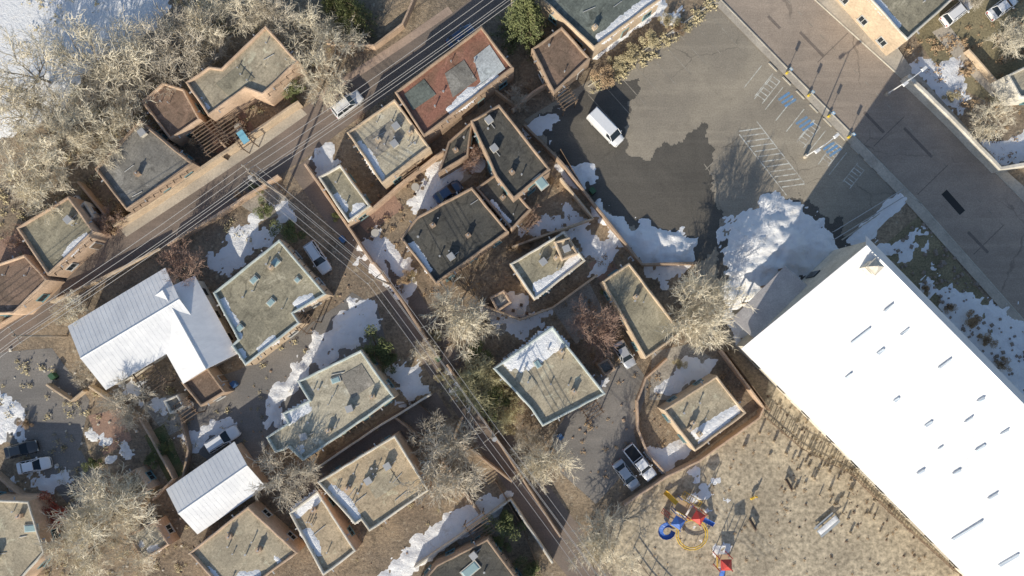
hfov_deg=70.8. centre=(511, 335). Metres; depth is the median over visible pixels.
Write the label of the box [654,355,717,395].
snow patch
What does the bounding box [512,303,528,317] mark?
patio table
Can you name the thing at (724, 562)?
playground structure
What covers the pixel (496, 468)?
adobe wall
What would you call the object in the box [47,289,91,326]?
bare tree
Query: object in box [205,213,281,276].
snow patch
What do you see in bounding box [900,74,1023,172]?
adobe wall
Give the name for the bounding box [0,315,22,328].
adobe wall
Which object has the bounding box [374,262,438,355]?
adobe wall
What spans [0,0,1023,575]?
ground
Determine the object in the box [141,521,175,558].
windows and door
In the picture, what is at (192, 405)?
patio table
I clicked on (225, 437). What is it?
parked suv
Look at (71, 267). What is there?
windows and door
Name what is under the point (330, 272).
ground stones
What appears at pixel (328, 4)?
conifer tree
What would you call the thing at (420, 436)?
adobe wall
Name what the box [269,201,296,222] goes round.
snow patch
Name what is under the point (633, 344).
windows and door
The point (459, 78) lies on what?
roof membrane
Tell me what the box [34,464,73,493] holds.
snow patch
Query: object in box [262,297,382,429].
snow patch
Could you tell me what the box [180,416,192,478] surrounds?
adobe wall
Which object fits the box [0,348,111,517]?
courtyard pavement
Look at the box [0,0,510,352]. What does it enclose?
street pavement
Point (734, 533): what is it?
dry tufts
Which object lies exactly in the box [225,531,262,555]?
roof equipment
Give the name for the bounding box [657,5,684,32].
snow patch
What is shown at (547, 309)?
adobe wall
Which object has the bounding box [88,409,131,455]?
patio paving
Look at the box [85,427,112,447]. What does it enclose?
snow patch
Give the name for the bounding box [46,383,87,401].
adobe wall
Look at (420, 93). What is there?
roof membrane
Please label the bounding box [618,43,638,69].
shrub
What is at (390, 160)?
roof
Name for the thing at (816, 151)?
street lamp
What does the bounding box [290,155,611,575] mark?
alley pavement
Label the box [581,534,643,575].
bare tree
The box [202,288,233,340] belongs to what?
windows
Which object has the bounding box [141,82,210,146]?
walls
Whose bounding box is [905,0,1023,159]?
dry tufts
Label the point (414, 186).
patio table
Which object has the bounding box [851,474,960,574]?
wooden fence
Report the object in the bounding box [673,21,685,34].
shrub
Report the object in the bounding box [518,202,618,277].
snow patch
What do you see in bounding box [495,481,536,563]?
wooden fence
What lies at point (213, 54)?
bare tree
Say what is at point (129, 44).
bare tree
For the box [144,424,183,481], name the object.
lawn
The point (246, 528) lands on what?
roof
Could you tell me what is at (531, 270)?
roof
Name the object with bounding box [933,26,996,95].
garden path
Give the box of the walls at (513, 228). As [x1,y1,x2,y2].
[475,175,531,233]
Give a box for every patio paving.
[0,233,30,261]
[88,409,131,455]
[205,112,253,153]
[359,195,403,232]
[425,170,471,183]
[457,516,510,544]
[483,292,531,335]
[588,260,617,280]
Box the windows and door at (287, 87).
[189,34,295,112]
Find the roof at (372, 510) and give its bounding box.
[321,439,425,526]
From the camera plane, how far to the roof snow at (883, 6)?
94.94 m
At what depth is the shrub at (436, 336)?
99.13 m
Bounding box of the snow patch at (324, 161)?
[309,142,346,181]
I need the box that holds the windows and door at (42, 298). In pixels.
[0,253,49,316]
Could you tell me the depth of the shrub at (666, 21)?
99.04 m
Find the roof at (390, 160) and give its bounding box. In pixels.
[350,103,425,178]
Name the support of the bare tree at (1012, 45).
on the ground at (382, 546)
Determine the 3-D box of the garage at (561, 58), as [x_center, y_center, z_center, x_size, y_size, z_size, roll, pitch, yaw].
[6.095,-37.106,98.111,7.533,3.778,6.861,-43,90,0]
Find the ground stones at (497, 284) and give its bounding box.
[339,2,737,478]
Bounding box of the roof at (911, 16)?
[882,0,947,36]
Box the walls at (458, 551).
[422,532,517,575]
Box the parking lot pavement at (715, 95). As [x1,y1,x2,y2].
[524,3,895,355]
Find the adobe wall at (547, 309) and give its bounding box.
[479,274,597,320]
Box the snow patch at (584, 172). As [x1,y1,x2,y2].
[554,162,598,189]
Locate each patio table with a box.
[187,396,196,412]
[229,118,247,130]
[367,225,382,240]
[407,178,423,195]
[486,308,499,323]
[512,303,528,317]
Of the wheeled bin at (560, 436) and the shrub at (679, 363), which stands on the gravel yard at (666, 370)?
the shrub at (679, 363)
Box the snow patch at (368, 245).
[353,236,398,298]
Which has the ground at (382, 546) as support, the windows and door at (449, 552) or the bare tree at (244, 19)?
the bare tree at (244, 19)
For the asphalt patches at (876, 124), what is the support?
on the street pavement at (840, 87)
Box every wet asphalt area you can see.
[533,77,722,264]
[715,192,850,331]
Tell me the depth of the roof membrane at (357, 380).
96.23 m
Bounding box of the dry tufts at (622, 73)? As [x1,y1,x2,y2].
[590,0,719,94]
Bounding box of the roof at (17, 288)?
[0,258,43,311]
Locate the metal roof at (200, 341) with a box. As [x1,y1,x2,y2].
[155,276,235,383]
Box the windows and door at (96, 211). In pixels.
[90,206,102,214]
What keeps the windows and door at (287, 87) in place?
attached to the walls at (241, 101)
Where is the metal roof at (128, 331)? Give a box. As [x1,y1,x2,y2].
[68,268,190,389]
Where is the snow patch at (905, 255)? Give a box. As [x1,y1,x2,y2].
[875,226,933,264]
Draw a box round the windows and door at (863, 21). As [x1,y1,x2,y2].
[839,0,952,48]
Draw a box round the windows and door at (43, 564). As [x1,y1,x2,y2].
[0,491,60,568]
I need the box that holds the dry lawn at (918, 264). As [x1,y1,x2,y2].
[886,216,1000,348]
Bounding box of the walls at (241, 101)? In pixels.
[186,25,307,125]
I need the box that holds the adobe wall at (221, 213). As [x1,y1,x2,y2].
[168,174,281,246]
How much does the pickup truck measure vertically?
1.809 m
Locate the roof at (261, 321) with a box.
[217,243,322,361]
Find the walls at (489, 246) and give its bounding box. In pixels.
[401,187,508,286]
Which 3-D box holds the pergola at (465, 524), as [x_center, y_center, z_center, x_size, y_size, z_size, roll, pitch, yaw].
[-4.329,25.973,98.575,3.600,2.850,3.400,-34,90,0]
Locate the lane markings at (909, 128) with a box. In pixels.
[787,0,1023,247]
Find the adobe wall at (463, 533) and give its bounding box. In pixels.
[414,496,552,567]
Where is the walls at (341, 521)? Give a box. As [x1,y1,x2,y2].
[289,487,361,575]
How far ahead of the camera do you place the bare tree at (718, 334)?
93.74 m
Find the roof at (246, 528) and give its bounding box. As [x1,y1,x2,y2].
[193,510,293,575]
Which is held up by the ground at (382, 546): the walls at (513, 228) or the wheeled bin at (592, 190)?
the walls at (513, 228)
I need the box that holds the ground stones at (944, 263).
[893,222,1023,390]
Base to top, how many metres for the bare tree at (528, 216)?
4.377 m
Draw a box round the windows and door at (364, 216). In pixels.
[323,165,370,221]
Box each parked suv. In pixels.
[203,425,240,453]
[303,240,331,274]
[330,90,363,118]
[939,0,974,27]
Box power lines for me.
[0,0,605,575]
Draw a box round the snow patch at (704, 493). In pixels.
[687,465,730,512]
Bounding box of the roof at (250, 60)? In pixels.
[190,30,294,111]
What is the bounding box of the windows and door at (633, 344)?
[603,264,674,358]
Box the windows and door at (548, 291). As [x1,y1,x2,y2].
[513,231,582,295]
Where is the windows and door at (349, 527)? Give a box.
[290,493,354,571]
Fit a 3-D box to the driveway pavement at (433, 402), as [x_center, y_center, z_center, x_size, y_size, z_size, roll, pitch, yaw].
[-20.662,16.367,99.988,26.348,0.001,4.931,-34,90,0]
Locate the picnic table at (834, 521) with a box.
[814,512,839,536]
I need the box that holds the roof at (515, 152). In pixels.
[474,108,546,195]
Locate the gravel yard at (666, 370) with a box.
[650,344,712,399]
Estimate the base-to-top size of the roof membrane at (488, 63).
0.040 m
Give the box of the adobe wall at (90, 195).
[77,181,113,221]
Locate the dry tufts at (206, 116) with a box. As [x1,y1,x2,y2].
[0,0,330,255]
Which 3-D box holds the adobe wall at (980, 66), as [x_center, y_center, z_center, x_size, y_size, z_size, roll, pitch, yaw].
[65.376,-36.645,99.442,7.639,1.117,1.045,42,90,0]
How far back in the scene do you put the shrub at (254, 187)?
99.22 m
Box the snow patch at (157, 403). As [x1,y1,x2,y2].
[149,397,167,415]
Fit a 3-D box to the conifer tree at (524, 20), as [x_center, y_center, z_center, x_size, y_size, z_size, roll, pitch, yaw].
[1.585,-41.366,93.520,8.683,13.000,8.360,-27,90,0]
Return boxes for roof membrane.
[216,64,253,96]
[340,364,373,397]
[364,121,403,156]
[367,468,399,498]
[404,79,435,109]
[445,60,476,96]
[474,45,504,84]
[512,368,536,391]
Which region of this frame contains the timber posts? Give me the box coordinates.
[742,400,903,534]
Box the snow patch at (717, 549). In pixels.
[699,540,731,567]
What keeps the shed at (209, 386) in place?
on the driveway pavement at (277, 361)
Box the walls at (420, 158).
[347,99,433,190]
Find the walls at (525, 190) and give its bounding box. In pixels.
[471,104,549,202]
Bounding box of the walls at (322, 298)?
[213,239,333,365]
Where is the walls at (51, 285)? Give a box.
[0,254,64,314]
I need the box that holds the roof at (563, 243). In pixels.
[557,240,574,256]
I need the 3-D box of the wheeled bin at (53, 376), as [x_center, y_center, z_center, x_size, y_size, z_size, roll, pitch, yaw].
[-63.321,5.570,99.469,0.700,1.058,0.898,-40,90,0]
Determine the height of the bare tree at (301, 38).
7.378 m
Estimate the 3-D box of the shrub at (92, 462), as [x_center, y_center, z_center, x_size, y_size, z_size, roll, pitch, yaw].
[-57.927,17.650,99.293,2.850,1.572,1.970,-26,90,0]
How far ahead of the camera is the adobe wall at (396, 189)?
98.48 m
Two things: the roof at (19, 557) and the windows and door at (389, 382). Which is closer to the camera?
the roof at (19, 557)
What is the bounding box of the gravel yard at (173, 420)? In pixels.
[142,392,182,434]
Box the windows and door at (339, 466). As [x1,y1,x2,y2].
[324,434,427,523]
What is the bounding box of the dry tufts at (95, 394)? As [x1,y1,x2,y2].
[0,359,197,575]
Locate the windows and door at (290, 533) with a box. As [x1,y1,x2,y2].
[192,505,297,573]
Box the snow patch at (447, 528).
[377,491,513,575]
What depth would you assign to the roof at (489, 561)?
96.50 m
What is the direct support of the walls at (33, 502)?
on the ground at (382, 546)
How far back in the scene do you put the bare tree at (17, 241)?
97.37 m
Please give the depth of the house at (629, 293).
97.00 m
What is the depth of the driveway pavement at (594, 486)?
99.99 m
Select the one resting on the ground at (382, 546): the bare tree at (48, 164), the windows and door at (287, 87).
the bare tree at (48, 164)
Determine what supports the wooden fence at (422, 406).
on the driveway pavement at (433, 402)
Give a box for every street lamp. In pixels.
[803,133,839,158]
[884,65,927,95]
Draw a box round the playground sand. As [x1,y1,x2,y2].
[606,381,959,575]
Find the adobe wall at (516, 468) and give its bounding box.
[446,364,561,536]
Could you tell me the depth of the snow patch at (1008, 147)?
99.86 m
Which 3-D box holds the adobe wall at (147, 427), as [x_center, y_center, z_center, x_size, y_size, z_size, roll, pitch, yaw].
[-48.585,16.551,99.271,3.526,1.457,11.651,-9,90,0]
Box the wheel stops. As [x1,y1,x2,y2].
[768,62,885,181]
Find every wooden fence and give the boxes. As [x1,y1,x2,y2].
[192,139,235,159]
[398,400,442,424]
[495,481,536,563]
[560,149,589,197]
[724,352,770,410]
[762,414,852,474]
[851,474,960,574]
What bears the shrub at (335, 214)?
on the alley pavement at (310, 187)
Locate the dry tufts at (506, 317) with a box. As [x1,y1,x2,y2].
[319,22,742,478]
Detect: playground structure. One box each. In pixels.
[658,491,714,549]
[713,551,732,575]
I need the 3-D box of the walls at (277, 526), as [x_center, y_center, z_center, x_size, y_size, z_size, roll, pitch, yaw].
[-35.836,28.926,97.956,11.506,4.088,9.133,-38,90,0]
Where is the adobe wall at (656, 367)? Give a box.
[635,358,667,474]
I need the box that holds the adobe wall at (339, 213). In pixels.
[304,163,374,263]
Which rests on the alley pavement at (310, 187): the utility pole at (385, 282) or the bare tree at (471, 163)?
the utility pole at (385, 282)
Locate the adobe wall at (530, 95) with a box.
[511,83,545,113]
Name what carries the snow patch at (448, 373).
on the alley pavement at (310, 187)
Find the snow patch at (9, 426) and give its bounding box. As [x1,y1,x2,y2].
[0,391,26,443]
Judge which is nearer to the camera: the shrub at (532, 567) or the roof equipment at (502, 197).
the roof equipment at (502, 197)
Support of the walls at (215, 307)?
on the ground at (382, 546)
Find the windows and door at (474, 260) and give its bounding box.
[407,187,508,284]
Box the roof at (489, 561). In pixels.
[430,541,511,575]
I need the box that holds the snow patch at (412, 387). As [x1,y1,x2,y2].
[385,359,430,407]
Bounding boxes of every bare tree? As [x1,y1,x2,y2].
[0,22,77,117]
[0,72,52,148]
[0,129,76,211]
[1,221,27,252]
[6,81,97,162]
[8,160,73,224]
[17,6,134,110]
[35,510,117,575]
[40,462,160,562]
[41,99,124,176]
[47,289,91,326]
[66,360,95,387]
[71,4,160,98]
[76,48,140,107]
[90,205,125,238]
[94,85,158,139]
[95,519,161,575]
[96,372,159,431]
[125,1,220,78]
[136,43,185,100]
[155,235,207,286]
[163,0,239,64]
[177,31,232,72]
[206,0,274,35]
[208,126,225,145]
[244,440,323,513]
[246,0,297,45]
[272,0,337,68]
[284,48,352,111]
[314,5,367,56]
[353,111,368,123]
[394,417,489,507]
[406,408,455,458]
[410,336,439,364]
[418,275,505,360]
[439,355,507,415]
[457,142,482,174]
[480,386,524,433]
[506,84,529,112]
[510,433,584,494]
[512,421,541,449]
[520,202,541,232]
[565,294,626,365]
[565,501,632,575]
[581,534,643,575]
[656,263,757,354]
[680,285,736,354]
[962,0,982,10]
[967,90,1018,143]
[981,15,1023,60]
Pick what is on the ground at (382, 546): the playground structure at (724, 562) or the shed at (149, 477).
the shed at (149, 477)
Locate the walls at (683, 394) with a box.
[657,374,745,450]
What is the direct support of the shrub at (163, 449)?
on the lawn at (161, 433)
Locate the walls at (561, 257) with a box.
[554,237,577,260]
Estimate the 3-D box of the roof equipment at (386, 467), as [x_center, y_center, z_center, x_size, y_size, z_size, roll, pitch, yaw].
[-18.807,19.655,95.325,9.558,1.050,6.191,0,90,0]
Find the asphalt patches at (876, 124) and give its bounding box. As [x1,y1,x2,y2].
[767,15,1003,253]
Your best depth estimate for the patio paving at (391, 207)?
99.99 m
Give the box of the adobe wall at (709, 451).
[622,350,764,505]
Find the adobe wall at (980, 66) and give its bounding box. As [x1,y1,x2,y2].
[963,49,996,83]
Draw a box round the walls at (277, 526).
[189,500,305,575]
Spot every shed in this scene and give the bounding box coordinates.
[112,465,160,502]
[127,515,179,559]
[163,392,190,413]
[181,366,234,406]
[489,290,511,311]
[594,357,615,375]
[990,67,1023,105]
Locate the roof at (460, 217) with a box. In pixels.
[404,190,504,280]
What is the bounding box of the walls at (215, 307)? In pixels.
[198,281,237,366]
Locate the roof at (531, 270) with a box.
[513,235,581,295]
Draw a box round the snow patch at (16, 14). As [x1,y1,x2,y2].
[0,0,171,138]
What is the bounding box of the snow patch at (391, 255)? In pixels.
[370,225,416,303]
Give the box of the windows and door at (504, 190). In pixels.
[474,106,549,195]
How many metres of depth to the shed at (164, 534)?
97.40 m
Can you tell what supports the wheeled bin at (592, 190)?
on the wet asphalt area at (667, 187)
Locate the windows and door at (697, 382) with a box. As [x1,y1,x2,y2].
[662,379,740,443]
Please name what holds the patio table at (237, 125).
on the patio paving at (242, 117)
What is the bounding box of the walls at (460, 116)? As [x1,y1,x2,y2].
[395,25,513,143]
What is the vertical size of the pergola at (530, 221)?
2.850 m
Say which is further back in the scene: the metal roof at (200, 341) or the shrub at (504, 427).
the shrub at (504, 427)
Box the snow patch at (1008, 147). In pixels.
[981,130,1023,164]
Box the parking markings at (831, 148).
[588,14,864,210]
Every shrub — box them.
[16,418,32,429]
[37,490,63,522]
[50,508,67,532]
[80,457,101,471]
[94,208,126,234]
[106,204,126,220]
[143,452,158,468]
[154,439,174,455]
[186,126,205,145]
[233,190,246,202]
[249,183,263,193]
[252,196,273,219]
[268,219,306,242]
[282,79,305,103]
[331,212,340,221]
[355,324,393,364]
[375,345,396,373]
[396,269,411,287]
[407,270,417,282]
[428,330,441,342]
[433,367,446,382]
[451,395,466,407]
[463,352,499,390]
[467,339,492,362]
[476,368,513,420]
[481,510,526,540]
[492,534,512,552]
[496,401,519,435]
[512,555,540,575]
[516,233,532,252]
[548,174,559,186]
[589,64,614,89]
[606,56,623,71]
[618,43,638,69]
[638,28,659,47]
[657,10,679,27]
[672,359,687,369]
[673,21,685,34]
[922,282,931,294]
[941,91,961,102]
[944,303,958,314]
[964,309,982,328]
[977,333,998,348]
[996,356,1011,371]
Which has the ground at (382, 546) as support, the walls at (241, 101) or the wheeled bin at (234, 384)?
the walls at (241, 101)
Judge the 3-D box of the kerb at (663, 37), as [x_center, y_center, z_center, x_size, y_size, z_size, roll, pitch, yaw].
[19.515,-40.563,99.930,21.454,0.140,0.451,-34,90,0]
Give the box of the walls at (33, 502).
[0,492,65,575]
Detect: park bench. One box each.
[748,519,757,531]
[784,479,793,491]
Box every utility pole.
[8,327,67,343]
[241,165,278,190]
[253,173,285,196]
[367,271,389,284]
[483,426,499,443]
[589,558,605,575]
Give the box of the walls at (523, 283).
[510,231,585,301]
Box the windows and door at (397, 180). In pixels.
[348,100,430,184]
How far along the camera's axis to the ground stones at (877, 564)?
99.90 m
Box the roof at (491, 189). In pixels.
[479,178,527,225]
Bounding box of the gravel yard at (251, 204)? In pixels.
[233,184,295,219]
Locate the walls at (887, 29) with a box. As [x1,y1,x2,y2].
[836,0,951,55]
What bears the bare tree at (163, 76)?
on the ground at (382, 546)
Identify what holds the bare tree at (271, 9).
on the ground at (382, 546)
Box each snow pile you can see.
[590,198,697,289]
[716,190,845,344]
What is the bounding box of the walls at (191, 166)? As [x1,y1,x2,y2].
[95,119,199,212]
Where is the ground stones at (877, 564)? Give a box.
[767,395,961,575]
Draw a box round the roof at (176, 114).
[146,86,197,135]
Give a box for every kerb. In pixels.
[588,0,714,86]
[720,0,1023,320]
[815,0,1023,201]
[841,194,917,239]
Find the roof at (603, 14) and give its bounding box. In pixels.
[546,0,640,44]
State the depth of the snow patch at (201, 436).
99.92 m
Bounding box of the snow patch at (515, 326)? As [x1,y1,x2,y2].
[480,291,552,341]
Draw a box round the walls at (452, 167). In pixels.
[438,122,473,178]
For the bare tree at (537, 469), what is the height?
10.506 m
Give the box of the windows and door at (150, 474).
[126,469,156,496]
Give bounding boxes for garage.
[166,442,268,533]
[318,164,372,223]
[530,26,590,101]
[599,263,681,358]
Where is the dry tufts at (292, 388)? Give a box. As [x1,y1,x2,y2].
[167,195,472,561]
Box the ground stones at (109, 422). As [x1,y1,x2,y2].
[9,348,192,572]
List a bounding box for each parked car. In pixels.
[4,439,39,458]
[16,456,52,474]
[80,201,102,219]
[432,179,463,203]
[445,23,474,48]
[612,458,639,490]
[613,339,635,368]
[985,0,1017,21]
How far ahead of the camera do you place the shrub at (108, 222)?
98.16 m
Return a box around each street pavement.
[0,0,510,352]
[723,0,1023,318]
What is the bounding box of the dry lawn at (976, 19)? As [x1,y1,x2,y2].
[914,0,1023,102]
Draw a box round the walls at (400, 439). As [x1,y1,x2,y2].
[317,431,431,531]
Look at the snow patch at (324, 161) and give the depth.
99.93 m
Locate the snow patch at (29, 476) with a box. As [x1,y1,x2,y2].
[8,472,37,491]
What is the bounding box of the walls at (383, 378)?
[266,349,398,460]
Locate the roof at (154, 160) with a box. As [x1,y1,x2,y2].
[99,125,188,206]
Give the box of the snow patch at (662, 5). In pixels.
[593,0,666,59]
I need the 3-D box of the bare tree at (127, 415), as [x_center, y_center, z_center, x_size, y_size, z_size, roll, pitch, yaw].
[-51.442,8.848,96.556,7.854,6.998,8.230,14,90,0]
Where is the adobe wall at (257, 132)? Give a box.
[112,100,302,228]
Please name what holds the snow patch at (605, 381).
on the driveway pavement at (594, 486)
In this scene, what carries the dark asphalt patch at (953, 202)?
on the street pavement at (840, 87)
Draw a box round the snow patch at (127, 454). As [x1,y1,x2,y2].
[105,440,134,463]
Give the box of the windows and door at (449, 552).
[424,535,521,575]
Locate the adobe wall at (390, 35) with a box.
[325,0,416,49]
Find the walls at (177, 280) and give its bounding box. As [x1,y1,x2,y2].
[116,273,179,384]
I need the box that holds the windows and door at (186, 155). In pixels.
[101,123,194,211]
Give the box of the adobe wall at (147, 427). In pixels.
[138,416,177,499]
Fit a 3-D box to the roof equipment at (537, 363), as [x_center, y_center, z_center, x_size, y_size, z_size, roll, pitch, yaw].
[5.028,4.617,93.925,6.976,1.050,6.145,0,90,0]
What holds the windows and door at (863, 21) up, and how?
attached to the walls at (887, 29)
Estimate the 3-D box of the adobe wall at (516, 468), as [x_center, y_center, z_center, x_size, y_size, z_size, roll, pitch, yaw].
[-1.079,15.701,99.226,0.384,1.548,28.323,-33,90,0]
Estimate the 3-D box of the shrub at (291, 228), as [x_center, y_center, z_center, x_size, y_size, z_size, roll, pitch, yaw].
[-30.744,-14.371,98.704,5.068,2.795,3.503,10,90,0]
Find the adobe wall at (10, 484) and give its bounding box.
[0,471,25,494]
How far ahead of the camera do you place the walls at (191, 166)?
96.17 m
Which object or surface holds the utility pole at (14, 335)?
on the ground at (382, 546)
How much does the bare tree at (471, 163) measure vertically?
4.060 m
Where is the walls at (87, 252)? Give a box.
[17,196,110,277]
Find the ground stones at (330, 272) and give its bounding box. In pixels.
[163,205,486,563]
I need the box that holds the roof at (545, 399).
[497,347,600,422]
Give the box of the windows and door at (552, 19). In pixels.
[548,10,651,47]
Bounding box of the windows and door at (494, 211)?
[481,173,530,227]
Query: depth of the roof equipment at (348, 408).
95.57 m
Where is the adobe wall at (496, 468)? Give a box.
[455,437,512,481]
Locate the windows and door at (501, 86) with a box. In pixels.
[397,28,508,137]
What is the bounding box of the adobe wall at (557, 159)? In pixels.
[523,124,696,266]
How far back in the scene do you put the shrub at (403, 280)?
99.01 m
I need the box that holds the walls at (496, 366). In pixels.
[493,326,605,426]
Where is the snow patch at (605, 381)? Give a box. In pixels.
[597,374,609,398]
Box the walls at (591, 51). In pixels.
[540,0,659,59]
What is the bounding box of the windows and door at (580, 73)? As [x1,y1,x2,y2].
[530,30,585,96]
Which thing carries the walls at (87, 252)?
on the ground at (382, 546)
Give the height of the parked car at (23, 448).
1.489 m
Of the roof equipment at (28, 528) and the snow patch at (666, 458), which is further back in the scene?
the snow patch at (666, 458)
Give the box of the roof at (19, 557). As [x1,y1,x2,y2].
[0,502,41,575]
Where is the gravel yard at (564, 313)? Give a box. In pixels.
[553,280,607,343]
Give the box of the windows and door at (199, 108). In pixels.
[147,85,204,138]
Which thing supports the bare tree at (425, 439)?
on the ground at (382, 546)
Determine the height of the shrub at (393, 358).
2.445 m
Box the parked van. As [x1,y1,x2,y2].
[586,107,623,146]
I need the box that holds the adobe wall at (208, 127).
[157,124,227,148]
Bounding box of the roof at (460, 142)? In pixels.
[442,125,470,168]
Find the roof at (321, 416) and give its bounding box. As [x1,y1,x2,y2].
[270,353,390,456]
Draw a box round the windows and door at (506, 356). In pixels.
[498,326,597,420]
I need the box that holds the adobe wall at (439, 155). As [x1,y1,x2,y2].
[434,148,445,159]
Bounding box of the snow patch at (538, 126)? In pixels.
[522,114,559,144]
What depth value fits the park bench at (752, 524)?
99.52 m
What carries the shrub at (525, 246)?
on the ground at (382, 546)
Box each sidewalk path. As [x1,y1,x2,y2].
[121,109,306,236]
[316,7,452,100]
[712,0,1023,332]
[818,0,1023,198]
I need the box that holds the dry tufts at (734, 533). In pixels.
[630,400,932,575]
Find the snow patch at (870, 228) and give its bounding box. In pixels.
[846,193,906,244]
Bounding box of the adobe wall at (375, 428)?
[312,393,432,471]
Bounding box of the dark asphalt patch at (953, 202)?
[942,190,964,214]
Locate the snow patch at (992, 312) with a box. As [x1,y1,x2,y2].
[919,266,1023,394]
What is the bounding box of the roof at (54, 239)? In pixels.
[22,200,90,270]
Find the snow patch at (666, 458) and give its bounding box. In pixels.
[643,440,690,473]
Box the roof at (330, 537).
[295,501,352,570]
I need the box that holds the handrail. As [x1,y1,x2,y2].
[833,189,903,239]
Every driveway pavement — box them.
[182,292,384,459]
[280,392,451,511]
[552,364,649,503]
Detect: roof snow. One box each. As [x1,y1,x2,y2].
[62,232,87,260]
[207,566,218,575]
[220,297,242,338]
[236,348,246,358]
[236,570,260,575]
[256,335,279,351]
[274,556,280,563]
[281,399,311,425]
[291,490,323,518]
[293,293,315,311]
[295,445,304,454]
[300,528,321,555]
[328,484,360,522]
[357,141,384,180]
[406,241,432,273]
[446,75,498,113]
[490,199,511,224]
[501,326,569,372]
[533,255,580,298]
[596,0,661,43]
[691,405,740,438]
[698,419,729,443]
[867,0,900,27]
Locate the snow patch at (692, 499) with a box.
[675,494,697,528]
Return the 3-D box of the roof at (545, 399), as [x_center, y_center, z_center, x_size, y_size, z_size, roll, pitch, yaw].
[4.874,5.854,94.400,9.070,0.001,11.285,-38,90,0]
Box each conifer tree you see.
[319,0,342,32]
[333,0,380,49]
[489,0,551,62]
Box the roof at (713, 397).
[666,379,741,446]
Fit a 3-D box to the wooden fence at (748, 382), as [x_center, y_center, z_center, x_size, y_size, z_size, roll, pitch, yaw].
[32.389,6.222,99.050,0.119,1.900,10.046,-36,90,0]
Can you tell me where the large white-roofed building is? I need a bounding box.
[726,236,1023,575]
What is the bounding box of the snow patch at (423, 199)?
[406,144,485,214]
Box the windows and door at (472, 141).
[442,123,473,172]
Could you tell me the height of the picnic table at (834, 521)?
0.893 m
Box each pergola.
[131,362,174,395]
[172,396,205,422]
[190,119,230,157]
[216,112,247,142]
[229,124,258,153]
[297,310,321,334]
[399,163,418,179]
[462,508,496,541]
[519,210,538,232]
[550,83,578,115]
[579,399,604,421]
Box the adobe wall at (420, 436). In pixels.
[394,416,480,513]
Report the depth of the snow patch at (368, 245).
99.94 m
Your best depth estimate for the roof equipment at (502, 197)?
95.77 m
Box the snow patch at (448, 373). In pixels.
[444,368,474,412]
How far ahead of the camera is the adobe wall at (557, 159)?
98.46 m
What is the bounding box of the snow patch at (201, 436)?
[173,417,236,452]
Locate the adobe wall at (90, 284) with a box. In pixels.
[50,248,163,303]
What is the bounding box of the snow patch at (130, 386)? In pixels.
[118,378,145,407]
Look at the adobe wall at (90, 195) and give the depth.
98.72 m
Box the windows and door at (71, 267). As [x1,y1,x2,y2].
[19,201,103,275]
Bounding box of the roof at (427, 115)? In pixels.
[399,30,509,132]
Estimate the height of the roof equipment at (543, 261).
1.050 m
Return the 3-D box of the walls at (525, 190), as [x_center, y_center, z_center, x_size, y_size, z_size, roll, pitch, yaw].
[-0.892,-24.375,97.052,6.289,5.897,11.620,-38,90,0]
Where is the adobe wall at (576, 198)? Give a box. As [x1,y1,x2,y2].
[512,177,593,248]
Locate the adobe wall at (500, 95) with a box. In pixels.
[495,90,520,112]
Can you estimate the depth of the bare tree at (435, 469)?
93.73 m
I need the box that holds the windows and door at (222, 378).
[184,374,227,405]
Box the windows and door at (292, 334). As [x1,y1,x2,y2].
[216,245,327,364]
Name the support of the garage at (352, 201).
on the alley pavement at (310, 187)
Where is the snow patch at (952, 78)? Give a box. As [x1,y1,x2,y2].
[909,55,970,114]
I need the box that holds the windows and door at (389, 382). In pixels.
[280,354,393,459]
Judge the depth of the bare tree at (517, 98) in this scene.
97.99 m
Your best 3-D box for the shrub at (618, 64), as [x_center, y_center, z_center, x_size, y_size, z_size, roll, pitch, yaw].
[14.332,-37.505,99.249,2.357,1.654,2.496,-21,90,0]
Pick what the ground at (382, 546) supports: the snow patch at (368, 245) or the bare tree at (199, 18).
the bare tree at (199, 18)
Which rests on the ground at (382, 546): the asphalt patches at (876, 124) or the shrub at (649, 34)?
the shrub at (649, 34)
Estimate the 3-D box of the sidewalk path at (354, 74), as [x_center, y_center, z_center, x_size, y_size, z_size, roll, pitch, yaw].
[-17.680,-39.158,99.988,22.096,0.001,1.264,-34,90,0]
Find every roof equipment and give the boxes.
[0,511,39,553]
[62,214,78,225]
[124,128,148,196]
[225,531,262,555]
[235,252,300,332]
[299,372,375,440]
[306,507,327,553]
[334,461,404,507]
[373,119,415,148]
[417,199,477,260]
[434,60,487,107]
[452,136,464,152]
[459,549,484,575]
[484,115,548,190]
[499,194,513,214]
[524,348,576,394]
[539,254,561,269]
[562,244,574,252]
[583,1,621,30]
[683,402,706,437]
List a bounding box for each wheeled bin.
[47,372,58,379]
[229,381,238,387]
[338,235,346,243]
[557,433,563,440]
[589,187,595,195]
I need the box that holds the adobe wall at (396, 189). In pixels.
[347,156,436,227]
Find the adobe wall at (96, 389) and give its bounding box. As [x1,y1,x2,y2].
[88,385,139,417]

